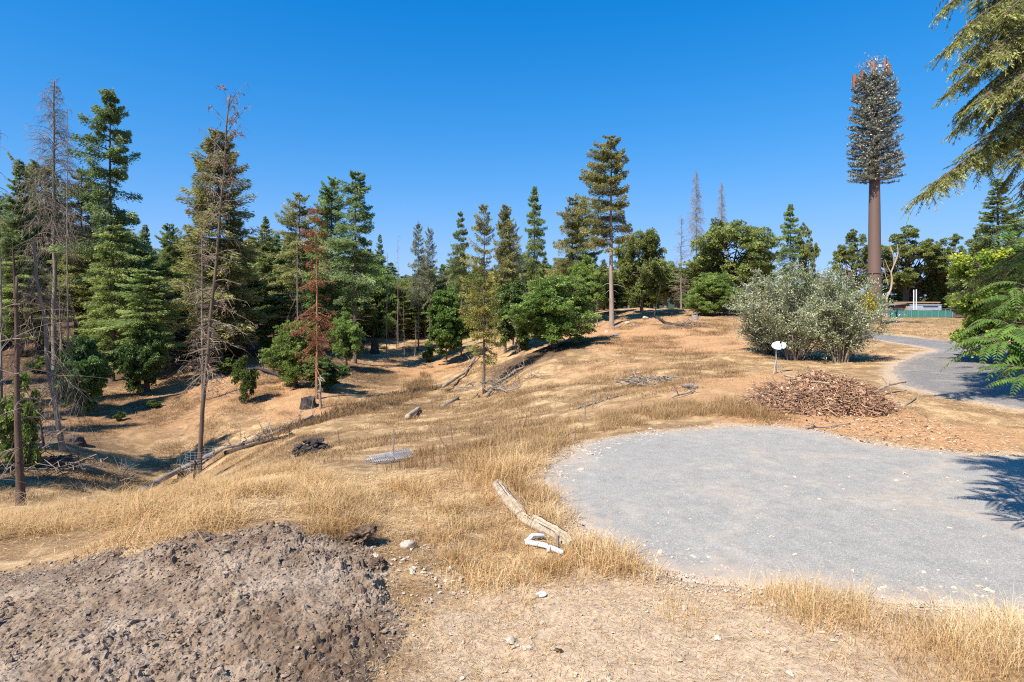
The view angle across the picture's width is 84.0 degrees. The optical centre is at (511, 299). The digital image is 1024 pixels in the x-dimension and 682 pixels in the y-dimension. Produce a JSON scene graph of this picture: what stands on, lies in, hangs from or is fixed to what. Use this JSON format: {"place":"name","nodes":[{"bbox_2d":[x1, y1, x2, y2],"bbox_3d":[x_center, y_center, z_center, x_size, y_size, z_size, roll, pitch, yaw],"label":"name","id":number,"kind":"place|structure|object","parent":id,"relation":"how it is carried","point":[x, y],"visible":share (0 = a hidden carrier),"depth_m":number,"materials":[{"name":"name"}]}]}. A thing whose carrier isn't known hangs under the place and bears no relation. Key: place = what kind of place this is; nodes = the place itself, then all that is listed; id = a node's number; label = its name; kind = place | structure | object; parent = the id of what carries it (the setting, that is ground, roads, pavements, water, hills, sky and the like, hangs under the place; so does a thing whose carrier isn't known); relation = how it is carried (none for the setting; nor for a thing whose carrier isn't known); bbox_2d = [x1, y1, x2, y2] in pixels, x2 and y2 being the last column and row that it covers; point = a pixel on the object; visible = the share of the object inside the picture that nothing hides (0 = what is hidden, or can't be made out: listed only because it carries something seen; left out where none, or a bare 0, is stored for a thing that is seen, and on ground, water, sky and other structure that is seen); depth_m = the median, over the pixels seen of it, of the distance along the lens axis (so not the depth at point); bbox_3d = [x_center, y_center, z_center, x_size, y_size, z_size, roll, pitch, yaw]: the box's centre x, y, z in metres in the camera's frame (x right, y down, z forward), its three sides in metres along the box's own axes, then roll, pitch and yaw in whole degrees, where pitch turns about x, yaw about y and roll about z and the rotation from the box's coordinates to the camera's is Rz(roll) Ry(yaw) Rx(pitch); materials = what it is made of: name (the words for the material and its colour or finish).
{"place":"outdoors","nodes":[
{"label":"outdoors","id":0,"kind":"place"},
{"bbox_2d":[0,281,1023,681],"bbox_3d":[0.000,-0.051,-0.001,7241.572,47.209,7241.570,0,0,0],"label":"ground","id":1,"kind":"structure","parent":0,"point":[538,355],"depth_m":12.01,"materials":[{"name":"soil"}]},
{"bbox_2d":[0,133,19,408],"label":"snag tree","id":2,"kind":"object","parent":1,"relation":"on","point":[1,353],"visible":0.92,"depth_m":32.99,"materials":[{"name":"grey wood"}]},
{"bbox_2d":[0,371,42,470],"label":"bush","id":3,"kind":"object","parent":1,"relation":"on","point":[31,450],"visible":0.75,"depth_m":19.90,"materials":[{"name":"green plant"}]},
{"bbox_2d":[0,159,51,353],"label":"fir tree","id":4,"kind":"object","parent":1,"relation":"on","point":[14,239],"visible":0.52,"depth_m":49.65,"materials":[{"name":"green plant"}]},
{"bbox_2d":[1,255,65,356],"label":"fir tree","id":5,"kind":"object","parent":1,"relation":"on","point":[6,291],"visible":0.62,"depth_m":47.77,"materials":[{"name":"green plant"}]},
{"bbox_2d":[0,152,73,346],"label":"fir tree","id":6,"kind":"object","parent":1,"relation":"on","point":[32,171],"visible":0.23,"depth_m":52.37,"materials":[{"name":"green plant"}]},
{"bbox_2d":[16,212,82,347],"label":"fir tree","id":7,"kind":"object","parent":1,"relation":"on","point":[61,272],"visible":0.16,"depth_m":51.93,"materials":[{"name":"green plant"}]},
{"bbox_2d":[0,243,99,505],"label":"broken trunk","id":8,"kind":"object","parent":1,"relation":"on","point":[19,470],"visible":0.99,"depth_m":15.57,"materials":[{"name":"plant"}]},
{"bbox_2d":[3,77,98,369],"bbox_3d":[-35.554,-5.322,43.890,6.073,23.939,6.306,0,0,27],"label":"dead fir tree","id":9,"kind":"object","parent":1,"relation":"on","point":[53,204],"visible":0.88,"depth_m":43.82,"materials":[{"name":"plant"}]},
{"bbox_2d":[0,240,103,455],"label":"dead tree","id":10,"kind":"object","parent":1,"relation":"on","point":[56,412],"visible":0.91,"depth_m":23.25,"materials":[{"name":"grey wood"}]},
{"bbox_2d":[0,451,109,479],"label":"brush clump","id":11,"kind":"object","parent":1,"relation":"on","point":[46,459],"visible":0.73,"depth_m":20.22,"materials":[{"name":"plant"}]},
{"bbox_2d":[13,234,116,338],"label":"fir tree","id":12,"kind":"object","parent":1,"relation":"on","point":[76,266],"visible":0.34,"depth_m":49.40,"materials":[{"name":"green plant"}]},
{"bbox_2d":[49,109,82,346],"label":"snag tree","id":13,"kind":"object","parent":1,"relation":"on","point":[67,241],"visible":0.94,"depth_m":36.00,"materials":[{"name":"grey wood"}]},
{"bbox_2d":[48,335,113,415],"bbox_3d":[-25.294,4.593,33.485,3.244,5.175,3.418,0,0,-41],"label":"bush","id":14,"kind":"object","parent":1,"relation":"on","point":[93,365],"visible":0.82,"depth_m":33.23,"materials":[{"name":"green plant"}]},
{"bbox_2d":[49,168,112,337],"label":"fir tree","id":15,"kind":"object","parent":1,"relation":"on","point":[88,230],"visible":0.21,"depth_m":55.80,"materials":[{"name":"green plant"}]},
{"bbox_2d":[37,267,144,333],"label":"fir tree","id":16,"kind":"object","parent":1,"relation":"on","point":[84,292],"visible":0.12,"depth_m":49.11,"materials":[{"name":"green plant"}]},
{"bbox_2d":[46,88,149,365],"bbox_3d":[-33.153,-5.235,46.054,6.020,23.837,7.428,0,0,-18],"label":"fir tree","id":17,"kind":"object","parent":1,"relation":"on","point":[103,116],"visible":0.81,"depth_m":45.42,"materials":[{"name":"green plant"}]},
{"bbox_2d":[64,301,140,361],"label":"oak tree","id":18,"kind":"object","parent":1,"relation":"on","point":[92,327],"visible":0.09,"depth_m":45.87,"materials":[{"name":"green plant"}]},
{"bbox_2d":[78,224,162,381],"bbox_3d":[-29.536,0.422,43.252,5.482,12.400,5.098,0,0,10],"label":"fir tree","id":19,"kind":"object","parent":1,"relation":"on","point":[102,301],"visible":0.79,"depth_m":42.50,"materials":[{"name":"green plant"}]},
{"bbox_2d":[72,246,182,341],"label":"fir tree","id":20,"kind":"object","parent":1,"relation":"on","point":[148,261],"visible":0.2,"depth_m":48.52,"materials":[{"name":"green plant"}]},
{"bbox_2d":[106,324,168,394],"bbox_3d":[-25.535,4.230,38.877,3.790,5.254,3.597,0,0,-35],"label":"bush","id":21,"kind":"object","parent":1,"relation":"on","point":[138,365],"visible":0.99,"depth_m":38.33,"materials":[{"name":"green plant"}]},
{"bbox_2d":[92,268,186,391],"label":"fir tree","id":22,"kind":"object","parent":1,"relation":"on","point":[158,324],"visible":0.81,"depth_m":39.78,"materials":[{"name":"green plant"}]},
{"bbox_2d":[130,224,166,325],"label":"fir tree","id":23,"kind":"object","parent":1,"relation":"on","point":[145,235],"visible":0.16,"depth_m":56.00,"materials":[{"name":"green plant"}]},
{"bbox_2d":[123,267,198,352],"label":"fir tree","id":24,"kind":"object","parent":1,"relation":"on","point":[182,313],"visible":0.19,"depth_m":53.22,"materials":[{"name":"green plant"}]},
{"bbox_2d":[151,223,192,324],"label":"fir tree","id":25,"kind":"object","parent":1,"relation":"on","point":[168,247],"visible":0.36,"depth_m":59.51,"materials":[{"name":"green plant"}]},
{"bbox_2d":[182,227,221,400],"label":"dead tree","id":26,"kind":"object","parent":1,"relation":"on","point":[201,321],"visible":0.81,"depth_m":35.96,"materials":[{"name":"grey wood"}]},
{"bbox_2d":[0,520,406,681],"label":"soil heap","id":27,"kind":"object","parent":1,"relation":"on","point":[245,643],"visible":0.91,"depth_m":4.90,"materials":[{"name":"soil"}]},
{"bbox_2d":[341,524,376,544],"bbox_3d":[-1.777,2.720,6.598,0.394,0.225,0.266,0,0,0],"label":"soil clod","id":28,"kind":"object","parent":27,"relation":"on","point":[363,533],"visible":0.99,"depth_m":6.52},
{"bbox_2d":[151,128,270,363],"bbox_3d":[-23.516,-3.686,45.148,8.304,20.039,8.557,0,0,15],"label":"fir tree","id":29,"kind":"object","parent":1,"relation":"on","point":[236,232],"visible":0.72,"depth_m":44.98,"materials":[{"name":"green plant"}]},
{"bbox_2d":[167,83,257,474],"bbox_3d":[-13.685,-0.839,26.048,3.720,18.868,3.810,0,0,0],"label":"snag tree","id":30,"kind":"object","parent":1,"relation":"on","point":[206,372],"visible":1,"depth_m":26.02,"materials":[{"name":"plant"}]},
{"bbox_2d":[0,520,429,681],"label":"soil crumbs","id":31,"kind":"object","parent":1,"relation":"on","point":[33,646],"visible":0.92,"depth_m":5.04,"materials":[{"name":"soil"}]},
{"bbox_2d":[139,401,314,492],"bbox_3d":[-13.734,6.815,26.395,5.199,2.775,11.440,0,0,19],"label":"fallen tree","id":32,"kind":"object","parent":1,"relation":"on","point":[181,468],"visible":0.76,"depth_m":26.98,"materials":[{"name":"grey wood"}]},
{"bbox_2d":[198,261,283,356],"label":"fir tree","id":33,"kind":"object","parent":1,"relation":"on","point":[262,303],"visible":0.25,"depth_m":49.84,"materials":[{"name":"green plant"}]},
{"bbox_2d":[229,355,259,403],"bbox_3d":[-15.966,4.845,34.072,1.487,3.188,1.421,0,0,19],"label":"bush","id":34,"kind":"object","parent":1,"relation":"on","point":[240,372],"visible":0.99,"depth_m":33.80,"materials":[{"name":"green plant"}]},
{"bbox_2d":[224,418,294,454],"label":"fallen tree","id":35,"kind":"object","parent":1,"relation":"on","point":[259,442],"visible":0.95,"depth_m":25.50,"materials":[{"name":"grey wood"}]},
{"bbox_2d":[253,216,288,332],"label":"fir tree","id":36,"kind":"object","parent":1,"relation":"on","point":[263,264],"visible":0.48,"depth_m":61.82,"materials":[{"name":"green plant"}]},
{"bbox_2d":[254,246,309,325],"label":"fir tree","id":37,"kind":"object","parent":1,"relation":"on","point":[280,263],"visible":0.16,"depth_m":63.72,"materials":[{"name":"green plant"}]},
{"bbox_2d":[251,289,315,335],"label":"fir tree","id":38,"kind":"object","parent":1,"relation":"on","point":[285,297],"visible":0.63,"depth_m":50.83,"materials":[{"name":"green plant"}]},
{"bbox_2d":[257,320,322,387],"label":"oak tree","id":39,"kind":"object","parent":1,"relation":"on","point":[285,347],"visible":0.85,"depth_m":37.23,"materials":[{"name":"green plant"}]},
{"bbox_2d":[262,192,320,338],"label":"fir tree","id":40,"kind":"object","parent":1,"relation":"on","point":[290,252],"visible":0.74,"depth_m":57.49,"materials":[{"name":"green plant"}]},
{"bbox_2d":[291,437,331,457],"bbox_3d":[-5.940,4.416,16.984,1.329,0.556,0.837,0,0,0],"label":"root ball","id":41,"kind":"object","parent":1,"relation":"on","point":[313,445],"visible":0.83,"depth_m":16.86,"materials":[{"name":"stone"}]},
{"bbox_2d":[286,202,337,398],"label":"pine tree","id":42,"kind":"object","parent":1,"relation":"on","point":[311,210],"visible":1,"depth_m":34.44,"materials":[{"name":"plant"}]},
{"bbox_2d":[295,356,352,389],"bbox_3d":[-12.226,4.819,37.118,3.413,2.356,3.595,0,0,34],"label":"bush","id":43,"kind":"object","parent":1,"relation":"on","point":[330,376],"visible":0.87,"depth_m":36.59,"materials":[{"name":"green plant"}]},
{"bbox_2d":[294,175,364,352],"bbox_3d":[-17.267,-3.067,54.591,6.274,17.517,6.350,0,0,8],"label":"fir tree","id":44,"kind":"object","parent":1,"relation":"on","point":[329,199],"visible":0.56,"depth_m":53.72,"materials":[{"name":"green plant"}]},
{"bbox_2d":[0,433,682,604],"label":"straw grass","id":45,"kind":"structure","parent":1,"relation":"on","point":[121,508],"depth_m":7.49,"materials":[{"name":"plant"}]},
{"bbox_2d":[326,307,365,366],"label":"oak tree","id":46,"kind":"object","parent":1,"relation":"on","point":[343,330],"visible":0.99,"depth_m":45.39,"materials":[{"name":"green plant"}]},
{"bbox_2d":[314,170,385,363],"bbox_3d":[-14.119,-2.607,49.569,6.782,17.653,5.497,0,0,13],"label":"fir tree","id":47,"kind":"object","parent":1,"relation":"on","point":[363,215],"visible":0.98,"depth_m":49.56,"materials":[{"name":"green plant"}]},
{"bbox_2d":[2,311,733,399],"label":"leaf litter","id":48,"kind":"object","parent":1,"relation":"on","point":[311,356],"visible":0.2,"depth_m":48.83,"materials":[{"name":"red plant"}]},
{"bbox_2d":[342,268,402,337],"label":"oak tree","id":49,"kind":"object","parent":1,"relation":"on","point":[376,321],"visible":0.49,"depth_m":67.16,"materials":[{"name":"green plant"}]},
{"bbox_2d":[364,448,412,464],"bbox_3d":[-2.750,3.544,12.800,0.357,0.297,1.122,0,0,43],"label":"wire roll","id":50,"kind":"object","parent":1,"relation":"on","point":[386,455],"visible":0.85,"depth_m":12.75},
{"bbox_2d":[381,283,417,337],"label":"oak tree","id":51,"kind":"object","parent":1,"relation":"on","point":[404,301],"visible":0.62,"depth_m":69.05,"materials":[{"name":"plant"}]},
{"bbox_2d":[404,222,429,350],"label":"fir tree","id":52,"kind":"object","parent":1,"relation":"on","point":[419,285],"visible":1,"depth_m":61.87,"materials":[{"name":"green plant"}]},
{"bbox_2d":[406,268,446,337],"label":"oak tree","id":53,"kind":"object","parent":1,"relation":"on","point":[424,312],"visible":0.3,"depth_m":71.22,"materials":[{"name":"plant"}]},
{"bbox_2d":[417,227,439,336],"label":"fir tree","id":54,"kind":"object","parent":1,"relation":"on","point":[431,275],"visible":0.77,"depth_m":65.94,"materials":[{"name":"green plant"}]},
{"bbox_2d":[425,287,470,364],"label":"maple tree","id":55,"kind":"object","parent":1,"relation":"on","point":[446,305],"visible":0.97,"depth_m":51.28,"materials":[{"name":"green plant"}]},
{"bbox_2d":[445,211,473,341],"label":"fir tree","id":56,"kind":"object","parent":1,"relation":"on","point":[455,272],"visible":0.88,"depth_m":61.66,"materials":[{"name":"green plant"}]},
{"bbox_2d":[458,204,503,393],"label":"pine tree","id":57,"kind":"object","parent":1,"relation":"on","point":[484,292],"visible":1,"depth_m":36.91,"materials":[{"name":"plant"}]},
{"bbox_2d":[485,204,523,353],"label":"fir tree","id":58,"kind":"object","parent":1,"relation":"on","point":[504,255],"visible":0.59,"depth_m":49.53,"materials":[{"name":"green plant"}]},
{"bbox_2d":[492,479,524,516],"bbox_3d":[-0.081,2.962,8.533,0.200,0.201,1.381,0,0,-16],"label":"weathered log","id":59,"kind":"object","parent":1,"relation":"on","point":[502,490],"visible":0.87,"depth_m":8.35,"materials":[{"name":"brown wood"}]},
{"bbox_2d":[0,315,1023,508],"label":"slope grass","id":60,"kind":"structure","parent":1,"relation":"on","point":[372,404],"depth_m":28.01,"materials":[{"name":"plant"}]},
{"bbox_2d":[502,222,528,345],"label":"fir tree","id":61,"kind":"object","parent":1,"relation":"on","point":[516,262],"visible":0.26,"depth_m":52.90,"materials":[{"name":"green plant"}]},
{"bbox_2d":[490,276,543,353],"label":"oak tree","id":62,"kind":"object","parent":1,"relation":"on","point":[510,293],"visible":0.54,"depth_m":47.49,"materials":[{"name":"plant"}]},
{"bbox_2d":[519,186,547,290],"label":"fir tree","id":63,"kind":"object","parent":1,"relation":"on","point":[538,248],"visible":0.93,"depth_m":61.60,"materials":[{"name":"green plant"}]},
{"bbox_2d":[501,273,602,347],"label":"oak tree","id":64,"kind":"object","parent":1,"relation":"on","point":[552,324],"visible":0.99,"depth_m":41.81,"materials":[{"name":"green plant"}]},
{"bbox_2d":[530,515,574,547],"bbox_3d":[0.511,2.953,7.299,0.209,0.184,0.907,0,0,-32],"label":"weathered log","id":65,"kind":"object","parent":1,"relation":"on","point":[543,523],"visible":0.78,"depth_m":7.20,"materials":[{"name":"brown wood"}]},
{"bbox_2d":[544,196,598,310],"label":"fir tree","id":66,"kind":"object","parent":1,"relation":"on","point":[571,216],"visible":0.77,"depth_m":59.53,"materials":[{"name":"green plant"}]},
{"bbox_2d":[565,196,606,310],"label":"fir tree","id":67,"kind":"object","parent":1,"relation":"on","point":[593,253],"visible":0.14,"depth_m":63.66,"materials":[{"name":"green plant"}]},
{"bbox_2d":[566,248,608,324],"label":"oak tree","id":68,"kind":"object","parent":1,"relation":"on","point":[583,267],"visible":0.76,"depth_m":56.93,"materials":[{"name":"green plant"}]},
{"bbox_2d":[376,391,801,475],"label":"fringe grass","id":69,"kind":"structure","parent":1,"relation":"on","point":[689,408],"depth_m":14.18,"materials":[{"name":"plant"}]},
{"bbox_2d":[574,134,632,325],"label":"pine tree","id":70,"kind":"object","parent":1,"relation":"on","point":[598,179],"visible":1,"depth_m":52.76,"materials":[{"name":"green plant"}]},
{"bbox_2d":[588,278,628,308],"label":"oak tree","id":71,"kind":"object","parent":1,"relation":"on","point":[616,286],"visible":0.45,"depth_m":70.67,"materials":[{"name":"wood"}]},
{"bbox_2d":[613,227,673,311],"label":"oak tree","id":72,"kind":"object","parent":1,"relation":"on","point":[649,276],"visible":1,"depth_m":63.12,"materials":[{"name":"green plant"}]},
{"bbox_2d":[613,374,683,385],"bbox_3d":[6.122,3.336,23.869,3.607,0.365,2.897,0,0,26],"label":"brush clump","id":73,"kind":"object","parent":1,"relation":"on","point":[637,379],"visible":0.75,"depth_m":23.92,"materials":[{"name":"grey wood"}]},
{"bbox_2d":[660,267,692,308],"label":"oak tree","id":74,"kind":"object","parent":1,"relation":"on","point":[687,285],"visible":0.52,"depth_m":79.06,"materials":[{"name":"green plant"}]},
{"bbox_2d":[670,217,692,308],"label":"dead tree","id":75,"kind":"object","parent":1,"relation":"on","point":[681,278],"visible":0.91,"depth_m":71.96,"materials":[{"name":"grey wood"}]},
{"bbox_2d":[358,413,1008,681],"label":"pebbles","id":76,"kind":"object","parent":1,"relation":"on","point":[511,639],"visible":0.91,"depth_m":6.07,"materials":[{"name":"stone"}]},
{"bbox_2d":[685,170,707,302],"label":"dead fir tree","id":77,"kind":"object","parent":1,"relation":"on","point":[697,231],"visible":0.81,"depth_m":77.92,"materials":[{"name":"plant"}]},
{"bbox_2d":[400,418,1023,681],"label":"airy grass","id":78,"kind":"structure","parent":1,"relation":"on","point":[1016,635],"depth_m":5.06,"materials":[{"name":"plant"}]},
{"bbox_2d":[683,271,743,316],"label":"oak tree","id":79,"kind":"object","parent":1,"relation":"on","point":[712,298],"visible":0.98,"depth_m":56.18,"materials":[{"name":"green plant"}]},
{"bbox_2d":[678,217,785,311],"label":"oak tree","id":80,"kind":"object","parent":1,"relation":"on","point":[719,236],"visible":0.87,"depth_m":62.10,"materials":[{"name":"green plant"}]},
{"bbox_2d":[733,308,800,354],"bbox_3d":[14.721,1.446,32.499,3.827,3.352,3.773,0,0,-12],"label":"silvery shrub","id":81,"kind":"object","parent":1,"relation":"on","point":[757,340],"visible":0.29,"depth_m":32.34,"materials":[{"name":"green plant"}]},
{"bbox_2d":[544,425,1023,619],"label":"gravel pad","id":82,"kind":"object","parent":1,"relation":"on","point":[674,475],"visible":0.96,"depth_m":8.11,"materials":[{"name":"gravel"}]},
{"bbox_2d":[773,204,808,280],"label":"pine tree","id":83,"kind":"object","parent":1,"relation":"on","point":[796,239],"visible":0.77,"depth_m":65.65,"materials":[{"name":"plant"}]},
{"bbox_2d":[723,259,870,360],"bbox_3d":[14.739,0.488,30.023,6.805,5.437,7.984,0,0,0],"label":"silvery shrub","id":84,"kind":"object","parent":1,"relation":"on","point":[796,342],"visible":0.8,"depth_m":29.31,"materials":[{"name":"green plant"}]},
{"bbox_2d":[796,222,820,287],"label":"oak tree","id":85,"kind":"object","parent":1,"relation":"on","point":[810,251],"visible":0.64,"depth_m":67.61,"materials":[{"name":"green plant"}]},
{"bbox_2d":[736,364,905,417],"bbox_3d":[8.355,2.534,15.609,4.626,1.543,2.943,0,0,0],"label":"brush pile","id":86,"kind":"object","parent":1,"relation":"on","point":[840,395],"visible":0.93,"depth_m":15.01,"materials":[{"name":"brown plant"}]},
{"bbox_2d":[787,258,906,362],"bbox_3d":[16.611,0.546,28.632,5.275,5.194,4.989,0,0,23],"label":"silvery shrub","id":87,"kind":"object","parent":1,"relation":"on","point":[840,343],"visible":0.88,"depth_m":27.77,"materials":[{"name":"green plant"}]},
{"bbox_2d":[828,228,867,291],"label":"oak tree","id":88,"kind":"object","parent":1,"relation":"on","point":[851,256],"visible":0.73,"depth_m":119.46,"materials":[{"name":"green plant"}]},
{"bbox_2d":[744,380,988,451],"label":"bark chips","id":89,"kind":"object","parent":1,"relation":"on","point":[904,446],"visible":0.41,"depth_m":13.26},
{"bbox_2d":[845,51,905,323],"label":"antenna tower","id":90,"kind":"structure","parent":1,"relation":"on","point":[873,103],"depth_m":69.32,"materials":[{"name":"brown paint"}]},
{"bbox_2d":[881,225,949,301],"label":"oak tree","id":91,"kind":"object","parent":1,"relation":"on","point":[927,248],"visible":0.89,"depth_m":136.90,"materials":[{"name":"green plant"}]},
{"bbox_2d":[894,270,938,301],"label":"oak tree","id":92,"kind":"object","parent":1,"relation":"on","point":[919,286],"visible":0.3,"depth_m":142.12,"materials":[{"name":"green plant"}]},
{"bbox_2d":[888,308,952,317],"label":"screened fence","id":93,"kind":"object","parent":1,"relation":"on","point":[911,313],"visible":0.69,"depth_m":122.38,"materials":[{"name":"fabric"}]},
{"bbox_2d":[919,264,948,305],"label":"oak tree","id":94,"kind":"object","parent":1,"relation":"on","point":[940,295],"visible":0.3,"depth_m":142.05,"materials":[{"name":"green plant"}]},
{"bbox_2d":[861,332,1023,409],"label":"driveway","id":95,"kind":"structure","parent":1,"relation":"on","point":[920,372],"depth_m":22.72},
{"bbox_2d":[922,233,978,313],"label":"oak tree","id":96,"kind":"object","parent":1,"relation":"on","point":[941,279],"visible":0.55,"depth_m":137.01,"materials":[{"name":"green plant"}]},
{"bbox_2d":[943,277,974,317],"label":"oak tree","id":97,"kind":"object","parent":1,"relation":"on","point":[955,286],"visible":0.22,"depth_m":112.93,"materials":[{"name":"green plant"}]},
{"bbox_2d":[897,0,1023,315],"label":"fir tree","id":98,"kind":"object","parent":1,"relation":"on","point":[1006,21],"visible":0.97,"depth_m":14.13,"materials":[{"name":"green plant"}]},
{"bbox_2d":[931,0,1023,396],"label":"feather leaf tree","id":99,"kind":"object","parent":1,"relation":"on","point":[1005,331],"visible":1,"depth_m":7.09,"materials":[{"name":"green plant"}]},
{"bbox_2d":[943,246,1023,362],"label":"maple tree","id":100,"kind":"object","parent":1,"relation":"on","point":[972,269],"visible":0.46,"depth_m":26.93,"materials":[{"name":"green plant"}]},
{"bbox_2d":[960,178,1023,289],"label":"fir tree","id":101,"kind":"object","parent":1,"relation":"on","point":[987,230],"visible":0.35,"depth_m":49.95,"materials":[{"name":"green plant"}]},
{"bbox_2d":[0,0,1023,295],"label":"sky","id":102,"kind":"structure","parent":0,"point":[446,108],"materials":[{"name":"blue"}]},
{"bbox_2d":[451,419,1023,657],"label":"loose gravel","id":103,"kind":"structure","parent":0,"point":[769,620],"depth_m":6.12,"materials":[{"name":"gravel"}]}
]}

